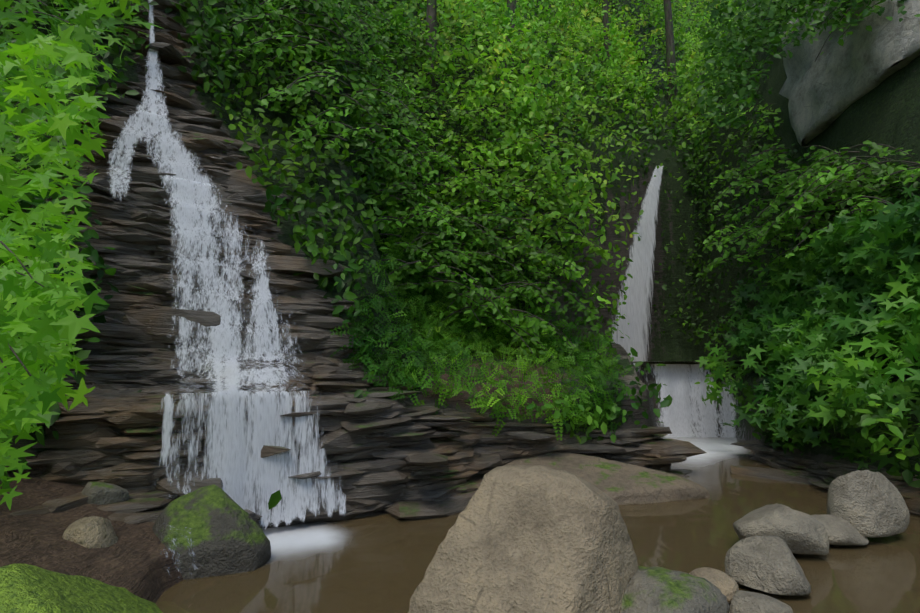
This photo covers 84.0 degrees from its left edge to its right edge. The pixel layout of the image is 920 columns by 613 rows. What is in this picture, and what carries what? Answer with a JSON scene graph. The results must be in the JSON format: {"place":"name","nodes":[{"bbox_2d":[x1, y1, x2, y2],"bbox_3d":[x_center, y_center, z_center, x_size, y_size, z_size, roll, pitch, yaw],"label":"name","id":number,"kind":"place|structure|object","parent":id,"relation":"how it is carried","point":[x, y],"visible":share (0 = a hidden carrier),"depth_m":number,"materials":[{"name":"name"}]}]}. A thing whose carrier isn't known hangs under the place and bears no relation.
{"place":"outdoors","nodes":[
{"label":"outdoors","id":0,"kind":"place"},
{"bbox_2d":[0,0,919,602],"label":"terrain","id":1,"kind":"structure","parent":0,"point":[136,560],"depth_m":8.65,"materials":[{"name":"brown soil"}]},
{"bbox_2d":[0,219,100,433],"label":"maple sapling","id":2,"kind":"object","parent":1,"relation":"on","point":[49,327],"visible":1,"depth_m":2.15,"materials":[{"name":"green plant"}]},
{"bbox_2d":[0,21,120,509],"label":"maple sapling","id":3,"kind":"object","parent":1,"relation":"on","point":[24,88],"visible":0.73,"depth_m":2.85,"materials":[{"name":"green plant"}]},
{"bbox_2d":[0,564,162,612],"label":"mossy slab","id":4,"kind":"object","parent":1,"relation":"on","point":[26,588],"visible":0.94,"depth_m":2.09,"materials":[{"name":"green plant"}]},
{"bbox_2d":[0,0,163,94],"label":"foliage","id":5,"kind":"object","parent":1,"relation":"on","point":[85,28],"visible":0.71,"depth_m":4.15,"materials":[{"name":"green plant"}]},
{"bbox_2d":[62,516,117,547],"bbox_3d":[-2.271,1.388,3.152,0.300,0.180,0.253,-3,-8,19],"label":"rock","id":6,"kind":"object","parent":1,"relation":"on","point":[93,532],"visible":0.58,"depth_m":3.08,"materials":[{"name":"beige stone"}]},
{"bbox_2d":[5,0,420,527],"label":"cascade ledges","id":7,"kind":"object","parent":1,"relation":"on","point":[89,445],"visible":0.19,"depth_m":4.94,"materials":[{"name":"stone"}]},
{"bbox_2d":[81,482,128,504],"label":"rock","id":8,"kind":"object","parent":7,"relation":"on","point":[100,493],"visible":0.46,"depth_m":3.62,"materials":[{"name":"grey stone"}]},
{"bbox_2d":[152,484,270,579],"bbox_3d":[-1.722,1.536,3.531,0.814,0.567,0.630,0,-8,-2],"label":"rock","id":9,"kind":"object","parent":7,"relation":"on","point":[227,535],"visible":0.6,"depth_m":3.37,"materials":[{"name":"stone"}]},
{"bbox_2d":[106,0,345,575],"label":"cascade","id":10,"kind":"object","parent":1,"relation":"on","point":[241,468],"visible":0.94,"depth_m":4.75,"materials":[{"name":"liquid"}]},
{"bbox_2d":[0,0,919,509],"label":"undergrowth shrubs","id":11,"kind":"object","parent":1,"relation":"on","point":[568,66],"visible":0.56,"depth_m":10.43,"materials":[{"name":"green plant"}]},
{"bbox_2d":[0,0,919,363],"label":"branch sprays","id":12,"kind":"object","parent":1,"relation":"on","point":[842,182],"visible":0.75,"depth_m":9.42,"materials":[{"name":"green plant"}]},
{"bbox_2d":[408,465,638,612],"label":"boulder","id":13,"kind":"object","parent":1,"relation":"on","point":[531,539],"visible":0.94,"depth_m":2.50,"materials":[{"name":"grey stone"}]},
{"bbox_2d":[424,0,672,117],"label":"tree","id":14,"kind":"object","parent":1,"relation":"on","point":[431,11],"visible":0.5,"depth_m":13.33,"materials":[{"name":"brown plant"}]},
{"bbox_2d":[502,0,683,91],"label":"tree","id":15,"kind":"object","parent":1,"relation":"on","point":[512,5],"visible":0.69,"depth_m":16.23,"materials":[{"name":"brown plant"}]},
{"bbox_2d":[279,396,919,522],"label":"rock ledges","id":16,"kind":"object","parent":1,"relation":"on","point":[453,468],"visible":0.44,"depth_m":5.33,"materials":[{"name":"stone"}]},
{"bbox_2d":[330,204,632,442],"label":"ferns","id":17,"kind":"object","parent":16,"relation":"on","point":[446,342],"visible":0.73,"depth_m":6.80,"materials":[{"name":"green plant"}]},
{"bbox_2d":[505,451,709,504],"bbox_3d":[1.415,2.013,6.027,2.689,0.523,1.692,-6,-10,38],"label":"flat rock","id":18,"kind":"object","parent":16,"relation":"on","point":[620,483],"visible":0.44,"depth_m":5.50,"materials":[{"name":"beige stone"}]},
{"bbox_2d":[696,184,919,477],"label":"bush","id":19,"kind":"object","parent":16,"relation":"on","point":[804,344],"visible":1,"depth_m":6.63,"materials":[{"name":"green plant"}]},
{"bbox_2d":[526,0,677,107],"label":"tree","id":20,"kind":"object","parent":1,"relation":"on","point":[670,46],"visible":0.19,"depth_m":21.69,"materials":[{"name":"brown plant"}]},
{"bbox_2d":[607,0,610,45],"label":"tree","id":21,"kind":"object","parent":1,"relation":"on","point":[609,12],"visible":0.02,"depth_m":27.31,"materials":[{"name":"brown plant"}]},
{"bbox_2d":[571,0,677,92],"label":"tree","id":22,"kind":"object","parent":1,"relation":"on","point":[605,20],"visible":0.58,"depth_m":23.40,"materials":[{"name":"brown plant"}]},
{"bbox_2d":[608,166,662,360],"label":"waterfall","id":23,"kind":"structure","parent":1,"relation":"on","point":[635,309],"depth_m":15.64,"materials":[{"name":"white liquid"}]},
{"bbox_2d":[633,361,739,364],"bbox_3d":[5.710,1.618,14.150,6.000,0.001,5.800,0,-8,-2],"label":"rock ledge","id":24,"kind":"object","parent":1,"relation":"on","point":[667,362],"depth_m":11.97,"materials":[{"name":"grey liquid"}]},
{"bbox_2d":[633,363,746,439],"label":"cascade","id":25,"kind":"object","parent":1,"relation":"on","point":[682,415],"visible":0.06,"depth_m":11.27,"materials":[{"name":"liquid"}]},
{"bbox_2d":[779,0,919,146],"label":"crag","id":26,"kind":"structure","parent":1,"relation":"on","point":[835,80],"depth_m":9.67,"materials":[{"name":"grey stone"}]},
{"bbox_2d":[696,0,906,128],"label":"foliage","id":27,"kind":"object","parent":26,"relation":"on","point":[759,42],"visible":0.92,"depth_m":8.35,"materials":[{"name":"green plant"}]},
{"bbox_2d":[155,436,919,612],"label":"water","id":28,"kind":"structure","parent":0,"point":[375,564],"depth_m":3.61,"materials":[{"name":"brown liquid"}]},
{"bbox_2d":[620,566,729,612],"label":"rock","id":29,"kind":"object","parent":28,"relation":"on","point":[654,589],"visible":0.75,"depth_m":2.51,"materials":[{"name":"grey stone"}]},
{"bbox_2d":[689,567,738,602],"bbox_3d":[1.463,1.592,2.947,0.276,0.136,0.234,0,-8,-2],"label":"rock","id":30,"kind":"object","parent":28,"relation":"on","point":[726,584],"visible":0.35,"depth_m":2.91,"materials":[{"name":"beige stone"}]},
{"bbox_2d":[729,590,792,612],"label":"rock","id":31,"kind":"object","parent":28,"relation":"on","point":[742,601],"visible":1,"depth_m":2.58,"materials":[{"name":"grey stone"}]},
{"bbox_2d":[724,536,810,595],"bbox_3d":[1.864,1.543,3.119,0.457,0.254,0.374,-7,-11,40],"label":"rock","id":32,"kind":"object","parent":28,"relation":"on","point":[770,564],"visible":1,"depth_m":3.03,"materials":[{"name":"grey stone"}]},
{"bbox_2d":[733,503,828,554],"bbox_3d":[2.344,1.597,3.760,0.595,0.304,0.608,-5,-9,29],"label":"rock","id":33,"kind":"object","parent":28,"relation":"on","point":[797,532],"visible":0.75,"depth_m":3.55,"materials":[{"name":"grey stone"}]},
{"bbox_2d":[811,514,868,544],"bbox_3d":[2.880,1.703,3.930,0.428,0.171,0.412,-4,-9,28],"label":"rock","id":34,"kind":"object","parent":28,"relation":"on","point":[840,531],"visible":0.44,"depth_m":3.82,"materials":[{"name":"grey stone"}]},
{"bbox_2d":[827,470,909,536],"bbox_3d":[3.223,1.533,4.075,0.596,0.470,0.356,2,-8,-17],"label":"rock","id":35,"kind":"object","parent":28,"relation":"on","point":[866,503],"visible":0.9,"depth_m":3.95,"materials":[{"name":"grey stone"}]}
]}

